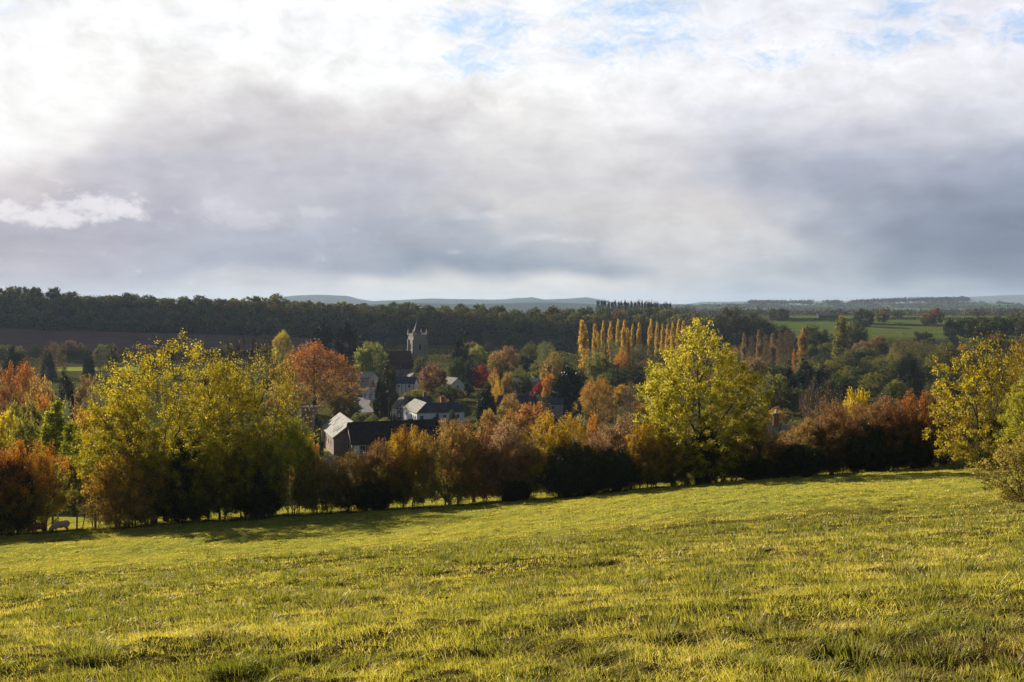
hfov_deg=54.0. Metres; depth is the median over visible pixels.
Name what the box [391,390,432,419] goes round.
timber framed house
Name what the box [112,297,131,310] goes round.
woodland tree
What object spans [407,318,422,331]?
woodland tree
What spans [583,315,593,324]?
woodland tree
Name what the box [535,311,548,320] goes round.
woodland tree
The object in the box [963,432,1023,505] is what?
hawthorn bush
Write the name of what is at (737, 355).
broadleaf tree
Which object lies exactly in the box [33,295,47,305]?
woodland tree
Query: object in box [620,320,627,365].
poplar tree
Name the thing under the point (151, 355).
broadleaf tree
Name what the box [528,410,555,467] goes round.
broadleaf tree
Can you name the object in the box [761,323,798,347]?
broadleaf tree
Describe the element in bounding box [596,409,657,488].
hedge bush
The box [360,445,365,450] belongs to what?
window
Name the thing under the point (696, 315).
woodland tree
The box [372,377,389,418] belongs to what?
cypress tree
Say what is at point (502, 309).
woodland tree
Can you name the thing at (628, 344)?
poplar tree
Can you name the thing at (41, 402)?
broadleaf tree
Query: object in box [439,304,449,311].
woodland tree
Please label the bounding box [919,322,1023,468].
maple tree
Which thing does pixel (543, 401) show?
broadleaf tree
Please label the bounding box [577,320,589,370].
poplar tree
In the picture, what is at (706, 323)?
woodland tree
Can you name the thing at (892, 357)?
woodland tree
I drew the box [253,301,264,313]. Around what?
woodland tree
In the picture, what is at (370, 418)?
bush
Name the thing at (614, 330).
woodland tree
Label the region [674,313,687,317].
woodland tree
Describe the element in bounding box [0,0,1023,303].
sky
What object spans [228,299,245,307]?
woodland tree
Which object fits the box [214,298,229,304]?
woodland tree
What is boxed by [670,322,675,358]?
poplar tree
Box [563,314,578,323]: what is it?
woodland tree
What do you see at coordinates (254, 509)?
ivy bush
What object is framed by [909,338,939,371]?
willow tree
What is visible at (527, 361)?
broadleaf tree
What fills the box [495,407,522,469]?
broadleaf tree
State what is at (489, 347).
broadleaf tree
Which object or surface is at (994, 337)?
broadleaf tree
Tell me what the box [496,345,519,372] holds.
broadleaf tree
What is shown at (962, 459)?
hedge bush
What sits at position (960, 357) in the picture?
broadleaf tree
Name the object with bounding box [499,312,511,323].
woodland tree
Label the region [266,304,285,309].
woodland tree
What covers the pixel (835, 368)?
broadleaf tree
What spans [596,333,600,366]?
poplar tree
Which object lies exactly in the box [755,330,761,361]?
poplar tree
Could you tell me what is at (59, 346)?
broadleaf tree
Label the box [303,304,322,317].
woodland tree
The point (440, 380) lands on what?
broadleaf tree
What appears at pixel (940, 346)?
broadleaf tree
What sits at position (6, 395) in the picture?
cherry tree
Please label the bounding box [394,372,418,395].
cottage
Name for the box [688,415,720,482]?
ivy bush
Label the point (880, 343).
broadleaf tree
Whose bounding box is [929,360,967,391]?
woodland tree
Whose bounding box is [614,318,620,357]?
poplar tree
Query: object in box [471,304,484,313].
woodland tree
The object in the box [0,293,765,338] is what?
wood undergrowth
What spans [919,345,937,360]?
woodland tree
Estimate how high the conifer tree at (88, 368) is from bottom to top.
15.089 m
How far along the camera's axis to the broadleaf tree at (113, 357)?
519.67 m
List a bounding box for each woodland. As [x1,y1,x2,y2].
[617,299,1023,315]
[747,296,1022,304]
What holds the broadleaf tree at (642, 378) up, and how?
on the ground at (562, 529)
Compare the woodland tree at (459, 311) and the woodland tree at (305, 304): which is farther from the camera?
the woodland tree at (305, 304)
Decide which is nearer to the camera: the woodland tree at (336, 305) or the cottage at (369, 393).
the cottage at (369, 393)
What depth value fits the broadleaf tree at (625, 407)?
330.32 m
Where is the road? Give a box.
[353,396,372,412]
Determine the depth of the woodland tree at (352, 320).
991.67 m
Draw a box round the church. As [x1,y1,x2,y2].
[379,320,427,376]
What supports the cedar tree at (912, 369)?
on the ground at (562, 529)
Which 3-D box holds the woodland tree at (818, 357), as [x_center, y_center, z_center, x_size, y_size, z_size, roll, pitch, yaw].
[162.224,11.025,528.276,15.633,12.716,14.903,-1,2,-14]
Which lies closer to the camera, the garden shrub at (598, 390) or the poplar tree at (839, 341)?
the garden shrub at (598, 390)
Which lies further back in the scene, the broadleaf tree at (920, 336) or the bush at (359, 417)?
the broadleaf tree at (920, 336)
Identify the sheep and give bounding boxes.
[26,523,47,532]
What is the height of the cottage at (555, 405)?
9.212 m
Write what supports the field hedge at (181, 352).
on the ground at (562, 529)
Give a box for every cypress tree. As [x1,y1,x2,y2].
[313,413,323,454]
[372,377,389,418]
[380,360,398,417]
[464,362,474,396]
[547,360,584,414]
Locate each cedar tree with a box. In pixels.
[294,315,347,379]
[328,318,362,374]
[890,351,930,398]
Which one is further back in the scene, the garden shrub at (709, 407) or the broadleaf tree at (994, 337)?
the broadleaf tree at (994, 337)
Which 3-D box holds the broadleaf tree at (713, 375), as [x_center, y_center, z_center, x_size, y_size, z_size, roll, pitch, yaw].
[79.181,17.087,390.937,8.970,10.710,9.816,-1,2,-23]
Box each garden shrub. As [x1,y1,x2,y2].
[254,379,271,387]
[265,399,282,412]
[449,388,466,399]
[484,368,504,378]
[484,378,501,390]
[575,367,591,382]
[590,384,609,396]
[596,372,608,384]
[613,384,634,404]
[613,392,624,404]
[621,412,645,427]
[632,402,653,418]
[638,396,647,405]
[644,412,681,431]
[682,393,706,406]
[706,404,721,413]
[721,394,747,409]
[741,383,760,397]
[756,396,781,412]
[762,409,788,424]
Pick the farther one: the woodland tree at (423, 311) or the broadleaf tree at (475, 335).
the woodland tree at (423, 311)
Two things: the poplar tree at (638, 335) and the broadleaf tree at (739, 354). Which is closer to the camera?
the poplar tree at (638, 335)
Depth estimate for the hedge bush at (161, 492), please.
78.33 m
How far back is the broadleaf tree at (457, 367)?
429.10 m
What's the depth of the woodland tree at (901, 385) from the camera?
340.33 m
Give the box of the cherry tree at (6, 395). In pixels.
[0,357,42,439]
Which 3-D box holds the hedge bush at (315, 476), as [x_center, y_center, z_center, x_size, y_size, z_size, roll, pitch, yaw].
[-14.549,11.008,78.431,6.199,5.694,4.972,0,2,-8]
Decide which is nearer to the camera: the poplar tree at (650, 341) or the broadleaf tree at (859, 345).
the poplar tree at (650, 341)
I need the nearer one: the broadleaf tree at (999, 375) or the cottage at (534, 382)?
the cottage at (534, 382)
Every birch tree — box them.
[488,367,498,395]
[491,376,501,407]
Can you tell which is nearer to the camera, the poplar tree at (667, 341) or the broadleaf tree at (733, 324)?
the poplar tree at (667, 341)
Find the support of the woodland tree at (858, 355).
on the ground at (562, 529)
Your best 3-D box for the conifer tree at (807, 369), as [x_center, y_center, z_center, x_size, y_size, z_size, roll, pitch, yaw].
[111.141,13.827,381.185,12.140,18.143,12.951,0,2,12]
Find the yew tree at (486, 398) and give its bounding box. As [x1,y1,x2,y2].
[474,380,496,425]
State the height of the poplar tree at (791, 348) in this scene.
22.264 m
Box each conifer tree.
[39,347,57,380]
[54,366,77,422]
[351,345,374,370]
[448,329,475,378]
[568,399,583,434]
[781,359,798,394]
[794,354,816,393]
[808,362,834,402]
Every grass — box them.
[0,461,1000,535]
[877,623,1023,670]
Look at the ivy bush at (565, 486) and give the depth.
76.35 m
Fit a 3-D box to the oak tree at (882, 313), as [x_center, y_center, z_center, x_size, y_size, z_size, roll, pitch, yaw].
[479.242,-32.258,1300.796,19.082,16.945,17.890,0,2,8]
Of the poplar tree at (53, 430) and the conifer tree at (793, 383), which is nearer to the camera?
the poplar tree at (53, 430)
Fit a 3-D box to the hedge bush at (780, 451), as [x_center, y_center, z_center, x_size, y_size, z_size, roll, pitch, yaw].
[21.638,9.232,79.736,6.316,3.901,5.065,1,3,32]
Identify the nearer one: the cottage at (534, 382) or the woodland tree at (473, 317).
the cottage at (534, 382)
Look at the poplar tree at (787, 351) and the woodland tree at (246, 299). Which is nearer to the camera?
the poplar tree at (787, 351)
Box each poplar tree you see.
[36,399,72,515]
[55,419,87,516]
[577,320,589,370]
[591,322,597,363]
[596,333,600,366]
[600,320,604,352]
[607,321,613,362]
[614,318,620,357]
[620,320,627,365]
[625,329,630,361]
[629,323,634,364]
[635,321,641,363]
[646,318,654,363]
[654,321,659,362]
[660,324,664,363]
[664,323,670,360]
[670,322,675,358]
[675,319,680,351]
[680,322,686,360]
[740,334,746,361]
[748,336,754,361]
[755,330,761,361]
[761,335,770,365]
[769,333,775,366]
[775,333,783,366]
[781,332,790,367]
[787,333,794,368]
[791,349,797,370]
[796,326,808,367]
[830,314,850,357]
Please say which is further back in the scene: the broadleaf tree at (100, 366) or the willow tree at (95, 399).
the broadleaf tree at (100, 366)
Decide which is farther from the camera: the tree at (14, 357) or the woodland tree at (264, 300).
the woodland tree at (264, 300)
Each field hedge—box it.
[40,349,310,353]
[374,348,520,354]
[428,351,592,360]
[774,317,853,321]
[872,323,965,326]
[889,316,992,319]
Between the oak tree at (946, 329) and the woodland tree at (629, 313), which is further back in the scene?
the woodland tree at (629, 313)
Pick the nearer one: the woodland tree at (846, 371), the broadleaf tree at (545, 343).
the woodland tree at (846, 371)
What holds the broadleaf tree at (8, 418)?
on the ground at (562, 529)
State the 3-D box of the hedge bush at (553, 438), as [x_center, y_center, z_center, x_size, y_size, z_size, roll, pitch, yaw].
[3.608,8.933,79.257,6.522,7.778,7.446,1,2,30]
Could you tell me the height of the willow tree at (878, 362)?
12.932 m
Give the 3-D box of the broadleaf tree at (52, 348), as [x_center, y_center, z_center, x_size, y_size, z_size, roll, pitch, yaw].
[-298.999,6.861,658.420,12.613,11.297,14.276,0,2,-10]
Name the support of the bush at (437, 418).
on the ground at (562, 529)
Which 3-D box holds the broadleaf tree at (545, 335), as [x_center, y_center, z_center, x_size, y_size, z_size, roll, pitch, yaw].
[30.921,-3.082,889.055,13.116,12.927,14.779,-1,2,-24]
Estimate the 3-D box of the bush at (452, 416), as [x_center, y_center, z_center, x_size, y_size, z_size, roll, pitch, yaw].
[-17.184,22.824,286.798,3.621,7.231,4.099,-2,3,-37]
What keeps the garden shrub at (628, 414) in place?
on the ground at (562, 529)
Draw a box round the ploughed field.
[0,328,369,352]
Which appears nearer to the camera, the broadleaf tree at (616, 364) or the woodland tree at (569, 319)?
the broadleaf tree at (616, 364)
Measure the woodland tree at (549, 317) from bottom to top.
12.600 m
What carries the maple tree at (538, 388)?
on the ground at (562, 529)
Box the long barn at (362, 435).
[345,419,440,457]
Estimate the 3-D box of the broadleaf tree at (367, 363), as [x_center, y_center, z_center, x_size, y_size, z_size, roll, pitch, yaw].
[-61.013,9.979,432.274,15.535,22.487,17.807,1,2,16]
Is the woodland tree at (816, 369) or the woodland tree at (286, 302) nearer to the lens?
the woodland tree at (816, 369)
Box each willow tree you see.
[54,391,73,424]
[77,384,110,429]
[537,340,562,370]
[589,337,627,368]
[627,342,659,370]
[865,352,894,373]
[887,332,923,367]
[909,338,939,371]
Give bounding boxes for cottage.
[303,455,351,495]
[345,371,378,395]
[363,386,376,399]
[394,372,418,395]
[443,377,464,394]
[496,395,536,426]
[509,378,539,394]
[533,392,563,418]
[754,409,805,457]
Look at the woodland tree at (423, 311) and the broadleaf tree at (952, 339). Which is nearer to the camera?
the broadleaf tree at (952, 339)
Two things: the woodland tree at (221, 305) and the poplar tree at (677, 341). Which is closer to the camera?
the poplar tree at (677, 341)
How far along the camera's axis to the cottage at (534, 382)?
403.69 m
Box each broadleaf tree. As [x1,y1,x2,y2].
[0,344,14,359]
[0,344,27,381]
[0,403,24,453]
[1,395,47,455]
[6,412,49,489]
[15,346,26,358]
[24,372,55,422]
[28,344,41,355]
[31,388,55,429]
[37,338,66,372]
[46,343,58,359]
[55,342,73,360]
[57,340,87,361]
[68,406,106,479]
[69,424,89,502]
[71,371,102,419]
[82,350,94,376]
[91,344,109,361]
[93,350,113,374]
[104,344,120,373]
[137,345,156,359]
[143,351,170,371]
[184,344,198,356]
[213,344,238,362]
[259,345,274,359]
[271,329,294,361]
[289,430,318,494]
[328,393,362,417]
[352,326,364,336]
[354,341,389,381]
[411,356,427,376]
[416,360,448,398]
[447,356,465,380]
[454,398,472,417]
[461,341,479,354]
[469,345,488,370]
[469,364,490,389]
[472,331,481,342]
[474,406,499,444]
[479,342,494,354]
[487,351,506,371]
[494,393,521,423]
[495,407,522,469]
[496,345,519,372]
[500,372,515,394]
[502,330,521,347]
[509,400,553,438]
[516,371,532,394]
[519,344,537,375]
[521,340,537,353]
[528,358,545,377]
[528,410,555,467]
[535,341,556,360]
[535,396,553,413]
[538,331,552,343]
[538,351,566,382]
[541,373,554,396]
[553,335,572,354]
[576,347,591,363]
[583,352,612,383]
[588,332,600,346]
[605,367,636,392]
[608,351,635,380]
[618,379,638,411]
[628,361,652,385]
[640,300,664,335]
[648,349,664,363]
[688,368,713,390]
[703,371,725,391]
[705,304,768,349]
[708,338,730,352]
[721,348,741,363]
[731,343,749,363]
[734,356,770,385]
[740,318,772,347]
[748,357,766,375]
[756,371,794,408]
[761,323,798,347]
[767,364,789,385]
[796,323,833,347]
[800,345,820,360]
[812,395,842,469]
[813,337,831,354]
[815,356,827,366]
[819,364,843,381]
[828,353,858,375]
[840,321,868,350]
[846,366,891,392]
[849,340,873,354]
[854,346,874,358]
[860,355,873,365]
[867,333,890,356]
[874,379,905,418]
[886,340,897,351]
[913,331,934,344]
[923,347,960,376]
[927,372,965,416]
[936,342,953,350]
[946,334,958,346]
[955,343,977,359]
[956,353,977,371]
[963,341,983,357]
[974,360,992,376]
[987,333,1006,350]
[990,369,1005,384]
[992,341,1004,352]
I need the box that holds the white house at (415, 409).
[402,395,464,428]
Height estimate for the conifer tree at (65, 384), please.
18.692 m
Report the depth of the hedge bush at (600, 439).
80.07 m
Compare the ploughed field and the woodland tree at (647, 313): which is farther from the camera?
the woodland tree at (647, 313)
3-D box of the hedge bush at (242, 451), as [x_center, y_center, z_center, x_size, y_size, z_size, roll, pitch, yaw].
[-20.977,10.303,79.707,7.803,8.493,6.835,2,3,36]
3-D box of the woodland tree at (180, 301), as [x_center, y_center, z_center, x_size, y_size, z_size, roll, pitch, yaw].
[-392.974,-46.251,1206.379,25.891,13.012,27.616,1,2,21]
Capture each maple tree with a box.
[529,382,542,396]
[631,317,777,482]
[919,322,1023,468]
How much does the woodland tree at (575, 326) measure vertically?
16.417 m
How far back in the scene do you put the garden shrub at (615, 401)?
360.78 m
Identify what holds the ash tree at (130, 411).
on the ground at (562, 529)
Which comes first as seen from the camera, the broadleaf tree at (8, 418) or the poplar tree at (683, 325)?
the broadleaf tree at (8, 418)
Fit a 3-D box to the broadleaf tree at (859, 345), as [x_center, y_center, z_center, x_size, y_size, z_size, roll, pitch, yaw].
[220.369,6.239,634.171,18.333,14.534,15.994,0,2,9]
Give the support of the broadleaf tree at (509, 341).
on the ground at (562, 529)
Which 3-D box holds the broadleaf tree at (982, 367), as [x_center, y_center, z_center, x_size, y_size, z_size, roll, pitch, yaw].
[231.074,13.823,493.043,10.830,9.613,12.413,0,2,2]
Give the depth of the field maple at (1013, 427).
54.39 m
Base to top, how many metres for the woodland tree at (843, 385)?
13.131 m
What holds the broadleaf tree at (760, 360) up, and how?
on the ground at (562, 529)
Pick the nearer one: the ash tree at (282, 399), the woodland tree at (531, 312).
the ash tree at (282, 399)
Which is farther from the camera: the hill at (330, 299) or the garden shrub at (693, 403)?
the hill at (330, 299)
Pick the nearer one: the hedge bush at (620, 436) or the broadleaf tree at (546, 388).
the hedge bush at (620, 436)
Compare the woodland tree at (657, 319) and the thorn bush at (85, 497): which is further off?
the woodland tree at (657, 319)
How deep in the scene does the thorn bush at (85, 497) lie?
79.17 m
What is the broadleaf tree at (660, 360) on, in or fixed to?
on the ground at (562, 529)
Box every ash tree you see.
[62,328,283,522]
[189,319,323,513]
[993,319,1023,443]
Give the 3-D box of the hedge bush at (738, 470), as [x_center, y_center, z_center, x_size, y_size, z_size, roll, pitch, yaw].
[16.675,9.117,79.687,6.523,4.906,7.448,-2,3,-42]
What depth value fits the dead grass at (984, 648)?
5.65 m
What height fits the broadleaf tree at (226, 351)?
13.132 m
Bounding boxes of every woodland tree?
[6,285,23,300]
[15,292,31,304]
[19,286,29,298]
[26,287,44,301]
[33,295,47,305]
[45,287,61,302]
[50,296,66,305]
[62,291,78,303]
[62,291,82,297]
[68,297,85,305]
[81,295,98,301]
[84,297,97,304]
[105,294,118,302]
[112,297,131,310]
[119,292,136,303]
[129,293,139,302]
[139,295,157,299]
[145,297,158,309]
[158,299,171,304]
[161,301,173,307]
[167,303,188,314]
[176,297,195,305]
[192,295,208,304]
[196,298,211,311]
[197,298,216,305]
[208,304,225,314]
[212,302,230,314]
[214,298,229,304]
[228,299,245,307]
[235,302,250,310]
[240,296,255,303]
[246,296,263,308]
[251,296,267,307]
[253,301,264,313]
[266,295,282,308]
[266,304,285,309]
[268,293,285,304]
[269,322,296,335]
[281,298,297,308]
[283,301,302,313]
[287,321,307,335]
[297,301,310,310]
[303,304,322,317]
[304,323,322,336]
[310,301,324,309]
[321,304,335,312]
[328,303,341,311]
[339,317,357,330]
[340,303,355,315]
[346,308,358,319]
[353,303,370,308]
[357,305,371,313]
[360,310,376,321]
[375,304,392,311]
[379,307,393,317]
[386,301,397,309]
[386,313,403,322]
[390,304,409,312]
[390,318,410,334]
[392,308,411,320]
[395,306,409,314]
[401,302,414,310]
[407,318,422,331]
[409,303,421,315]
[415,310,430,317]
[420,305,435,316]
[422,324,441,336]
[429,310,442,323]
[432,310,446,317]
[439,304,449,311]
[439,311,460,323]
[451,309,463,317]
[454,303,464,311]
[457,306,469,315]
[463,311,481,318]
[463,312,480,323]
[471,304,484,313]
[476,305,489,314]
[488,306,499,313]
[492,305,507,316]
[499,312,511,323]
[509,309,522,318]
[510,317,525,324]
[527,306,539,319]
[531,313,546,323]
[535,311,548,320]
[544,305,560,317]
[547,313,566,321]
[549,314,563,322]
[559,308,571,319]
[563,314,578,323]
[566,322,587,337]
[567,311,582,317]
[571,315,585,324]
[576,307,591,320]
[582,314,598,324]
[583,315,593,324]
[585,319,600,330]
[593,307,610,319]
[596,314,613,323]
[600,319,620,330]
[604,323,622,337]
[609,308,622,317]
[613,310,628,321]
[620,327,646,340]
[625,309,638,319]
[628,321,646,331]
[630,314,646,321]
[632,307,643,315]
[635,317,648,327]
[641,327,654,340]
[642,307,653,316]
[646,315,667,323]
[653,323,670,339]
[660,308,673,321]
[666,316,684,322]
[668,319,680,327]
[671,308,679,314]
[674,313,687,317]
[674,325,687,337]
[684,312,705,321]
[694,318,713,332]
[783,387,818,413]
[793,366,835,391]
[794,358,815,373]
[800,344,823,360]
[810,353,830,365]
[814,359,845,371]
[816,342,833,356]
[817,371,863,402]
[824,349,836,365]
[830,356,857,369]
[832,364,867,387]
[847,351,866,364]
[855,360,877,371]
[856,371,888,400]
[869,348,880,357]
[876,379,915,401]
[880,365,899,381]
[885,352,902,363]
[891,360,908,374]
[896,341,918,357]
[897,373,925,389]
[912,365,936,382]
[914,339,932,352]
[918,380,935,400]
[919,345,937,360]
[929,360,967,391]
[935,341,952,347]
[942,346,963,364]
[954,316,978,336]
[965,314,996,335]
[985,315,1014,336]
[998,312,1023,335]
[1015,316,1023,334]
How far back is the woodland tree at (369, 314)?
1096.60 m
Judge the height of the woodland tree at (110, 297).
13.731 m
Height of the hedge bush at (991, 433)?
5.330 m
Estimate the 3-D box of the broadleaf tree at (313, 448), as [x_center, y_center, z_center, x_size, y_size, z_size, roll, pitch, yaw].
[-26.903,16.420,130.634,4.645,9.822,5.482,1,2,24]
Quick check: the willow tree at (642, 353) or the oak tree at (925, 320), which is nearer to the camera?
the willow tree at (642, 353)
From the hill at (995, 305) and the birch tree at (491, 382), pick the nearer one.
the birch tree at (491, 382)
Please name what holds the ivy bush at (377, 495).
on the ground at (562, 529)
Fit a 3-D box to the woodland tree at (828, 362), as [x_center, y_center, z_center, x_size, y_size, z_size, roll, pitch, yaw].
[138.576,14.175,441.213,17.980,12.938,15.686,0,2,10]
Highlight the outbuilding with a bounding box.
[405,372,419,380]
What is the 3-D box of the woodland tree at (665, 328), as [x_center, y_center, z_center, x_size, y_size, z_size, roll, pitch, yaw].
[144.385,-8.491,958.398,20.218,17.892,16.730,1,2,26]
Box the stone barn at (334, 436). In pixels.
[322,412,352,454]
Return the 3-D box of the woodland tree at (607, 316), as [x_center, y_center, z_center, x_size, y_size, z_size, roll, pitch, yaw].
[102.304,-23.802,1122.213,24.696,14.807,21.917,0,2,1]
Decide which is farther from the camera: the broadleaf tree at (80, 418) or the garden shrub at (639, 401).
the garden shrub at (639, 401)
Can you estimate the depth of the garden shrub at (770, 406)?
330.94 m
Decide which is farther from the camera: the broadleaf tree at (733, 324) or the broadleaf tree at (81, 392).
the broadleaf tree at (733, 324)
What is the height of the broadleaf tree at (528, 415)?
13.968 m
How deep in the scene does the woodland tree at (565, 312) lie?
1178.09 m
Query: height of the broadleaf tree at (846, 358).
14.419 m
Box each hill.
[279,295,695,305]
[343,302,673,310]
[641,302,1023,310]
[691,294,1023,304]
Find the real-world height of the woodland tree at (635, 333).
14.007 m
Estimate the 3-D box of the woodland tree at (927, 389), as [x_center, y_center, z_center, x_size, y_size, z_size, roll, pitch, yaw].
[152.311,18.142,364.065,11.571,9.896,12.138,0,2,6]
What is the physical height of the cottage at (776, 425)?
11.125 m
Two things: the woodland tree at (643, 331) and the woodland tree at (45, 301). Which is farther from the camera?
the woodland tree at (45, 301)
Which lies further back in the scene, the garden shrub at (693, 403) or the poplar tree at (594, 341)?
the poplar tree at (594, 341)
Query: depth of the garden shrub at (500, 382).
403.22 m
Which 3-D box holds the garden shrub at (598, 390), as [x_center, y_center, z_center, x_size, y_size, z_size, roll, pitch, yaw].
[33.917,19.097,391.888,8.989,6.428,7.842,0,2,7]
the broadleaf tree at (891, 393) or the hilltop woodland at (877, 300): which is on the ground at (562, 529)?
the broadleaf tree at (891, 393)
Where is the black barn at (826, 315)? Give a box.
[815,314,838,317]
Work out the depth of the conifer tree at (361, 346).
454.25 m
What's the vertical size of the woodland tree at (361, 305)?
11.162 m
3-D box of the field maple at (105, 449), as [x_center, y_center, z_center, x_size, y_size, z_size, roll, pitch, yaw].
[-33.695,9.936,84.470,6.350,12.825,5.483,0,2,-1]
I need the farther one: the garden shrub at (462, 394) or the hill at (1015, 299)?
the hill at (1015, 299)
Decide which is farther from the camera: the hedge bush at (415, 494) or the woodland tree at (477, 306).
the woodland tree at (477, 306)
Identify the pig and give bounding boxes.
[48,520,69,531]
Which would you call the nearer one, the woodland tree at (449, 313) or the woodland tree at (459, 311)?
the woodland tree at (449, 313)
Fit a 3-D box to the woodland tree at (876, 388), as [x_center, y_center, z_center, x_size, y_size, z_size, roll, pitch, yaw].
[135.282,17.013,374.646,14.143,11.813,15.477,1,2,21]
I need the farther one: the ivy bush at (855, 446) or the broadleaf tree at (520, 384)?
the broadleaf tree at (520, 384)
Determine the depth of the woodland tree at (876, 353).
603.19 m
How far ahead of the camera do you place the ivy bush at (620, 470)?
76.55 m
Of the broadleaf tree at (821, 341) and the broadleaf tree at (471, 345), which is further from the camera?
the broadleaf tree at (821, 341)
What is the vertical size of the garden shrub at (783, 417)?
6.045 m
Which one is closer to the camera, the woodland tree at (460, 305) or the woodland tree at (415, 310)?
the woodland tree at (415, 310)
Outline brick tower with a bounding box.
[301,406,316,443]
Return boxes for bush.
[0,433,78,531]
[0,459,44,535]
[76,441,168,529]
[76,458,105,527]
[109,435,181,525]
[139,447,218,522]
[163,427,213,522]
[167,430,262,520]
[218,421,287,518]
[232,462,284,518]
[257,412,325,514]
[289,449,352,513]
[318,446,382,512]
[342,474,396,511]
[350,412,368,421]
[350,436,416,507]
[364,414,378,421]
[379,422,439,506]
[390,423,415,506]
[401,389,438,402]
[410,416,498,505]
[433,384,458,402]
[433,413,441,430]
[439,415,517,502]
[447,410,457,431]
[474,415,545,501]
[498,479,534,501]
[508,448,545,498]
[519,410,599,496]
[532,438,608,497]
[571,411,586,443]
[574,422,626,490]
[584,413,602,444]
[586,444,642,493]
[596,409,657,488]
[623,421,684,488]
[644,427,712,486]
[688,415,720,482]
[704,426,753,482]
[719,414,789,477]
[759,435,822,475]
[770,440,829,477]
[775,414,845,474]
[786,374,842,469]
[801,400,874,474]
[829,400,894,472]
[836,419,893,471]
[842,392,924,469]
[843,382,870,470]
[884,384,953,467]
[888,418,941,468]
[933,406,972,465]
[941,417,995,466]
[960,402,1023,467]
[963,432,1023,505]
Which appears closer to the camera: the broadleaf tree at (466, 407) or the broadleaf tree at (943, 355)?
the broadleaf tree at (466, 407)
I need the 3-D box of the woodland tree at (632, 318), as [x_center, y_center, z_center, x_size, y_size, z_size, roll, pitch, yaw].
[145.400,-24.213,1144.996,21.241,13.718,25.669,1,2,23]
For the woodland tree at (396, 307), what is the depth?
1174.40 m
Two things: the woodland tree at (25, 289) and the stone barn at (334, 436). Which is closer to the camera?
the stone barn at (334, 436)
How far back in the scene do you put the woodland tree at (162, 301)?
1183.68 m
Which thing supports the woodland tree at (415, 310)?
on the ground at (562, 529)
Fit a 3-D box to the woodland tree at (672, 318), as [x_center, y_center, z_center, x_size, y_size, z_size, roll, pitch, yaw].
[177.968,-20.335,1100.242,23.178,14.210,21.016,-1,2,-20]
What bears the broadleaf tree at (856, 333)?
on the ground at (562, 529)
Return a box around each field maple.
[74,395,142,523]
[993,372,1023,467]
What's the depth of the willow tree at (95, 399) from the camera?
245.18 m
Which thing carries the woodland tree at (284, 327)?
on the ground at (562, 529)
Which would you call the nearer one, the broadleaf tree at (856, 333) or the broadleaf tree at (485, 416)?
the broadleaf tree at (485, 416)
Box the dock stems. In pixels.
[0,504,894,582]
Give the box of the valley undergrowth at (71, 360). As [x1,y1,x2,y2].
[0,351,1022,499]
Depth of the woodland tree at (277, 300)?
1194.72 m
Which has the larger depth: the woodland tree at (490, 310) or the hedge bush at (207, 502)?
the woodland tree at (490, 310)
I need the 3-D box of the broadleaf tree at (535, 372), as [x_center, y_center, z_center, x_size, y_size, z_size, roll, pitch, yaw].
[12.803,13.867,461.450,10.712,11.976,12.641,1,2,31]
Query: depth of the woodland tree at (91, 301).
1134.65 m
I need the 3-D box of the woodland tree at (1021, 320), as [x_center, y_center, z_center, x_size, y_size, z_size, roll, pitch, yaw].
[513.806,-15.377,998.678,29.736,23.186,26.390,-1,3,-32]
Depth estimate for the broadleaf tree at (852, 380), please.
398.83 m
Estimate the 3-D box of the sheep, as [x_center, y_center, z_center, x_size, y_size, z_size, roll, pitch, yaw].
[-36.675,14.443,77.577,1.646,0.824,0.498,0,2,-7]
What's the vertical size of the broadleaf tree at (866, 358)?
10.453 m
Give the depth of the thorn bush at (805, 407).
98.17 m
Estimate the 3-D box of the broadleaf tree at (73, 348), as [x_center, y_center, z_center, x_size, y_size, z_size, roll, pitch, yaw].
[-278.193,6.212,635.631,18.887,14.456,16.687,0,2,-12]
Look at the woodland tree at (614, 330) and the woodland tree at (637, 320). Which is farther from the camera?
the woodland tree at (637, 320)
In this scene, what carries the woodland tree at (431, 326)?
on the ground at (562, 529)
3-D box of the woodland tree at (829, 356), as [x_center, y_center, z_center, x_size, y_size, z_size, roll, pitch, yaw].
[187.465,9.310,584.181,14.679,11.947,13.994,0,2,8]
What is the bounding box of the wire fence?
[49,507,155,530]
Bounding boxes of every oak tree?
[263,338,366,412]
[572,375,618,424]
[769,308,779,319]
[775,308,790,320]
[851,308,874,326]
[875,310,889,321]
[890,311,904,316]
[920,312,935,323]
[926,307,944,323]
[942,318,959,336]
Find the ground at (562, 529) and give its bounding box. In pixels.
[0,299,1023,681]
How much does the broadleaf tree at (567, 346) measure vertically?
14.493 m
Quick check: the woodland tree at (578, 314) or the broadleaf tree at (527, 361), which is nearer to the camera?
the broadleaf tree at (527, 361)
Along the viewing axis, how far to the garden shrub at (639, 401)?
347.04 m
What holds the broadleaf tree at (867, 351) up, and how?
on the ground at (562, 529)
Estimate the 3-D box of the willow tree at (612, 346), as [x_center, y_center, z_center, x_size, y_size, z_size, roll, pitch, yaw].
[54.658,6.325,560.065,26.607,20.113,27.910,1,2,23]
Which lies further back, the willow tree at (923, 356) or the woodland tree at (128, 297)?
the woodland tree at (128, 297)
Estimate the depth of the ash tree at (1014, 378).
66.60 m
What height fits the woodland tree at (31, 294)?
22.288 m
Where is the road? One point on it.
(364, 403)

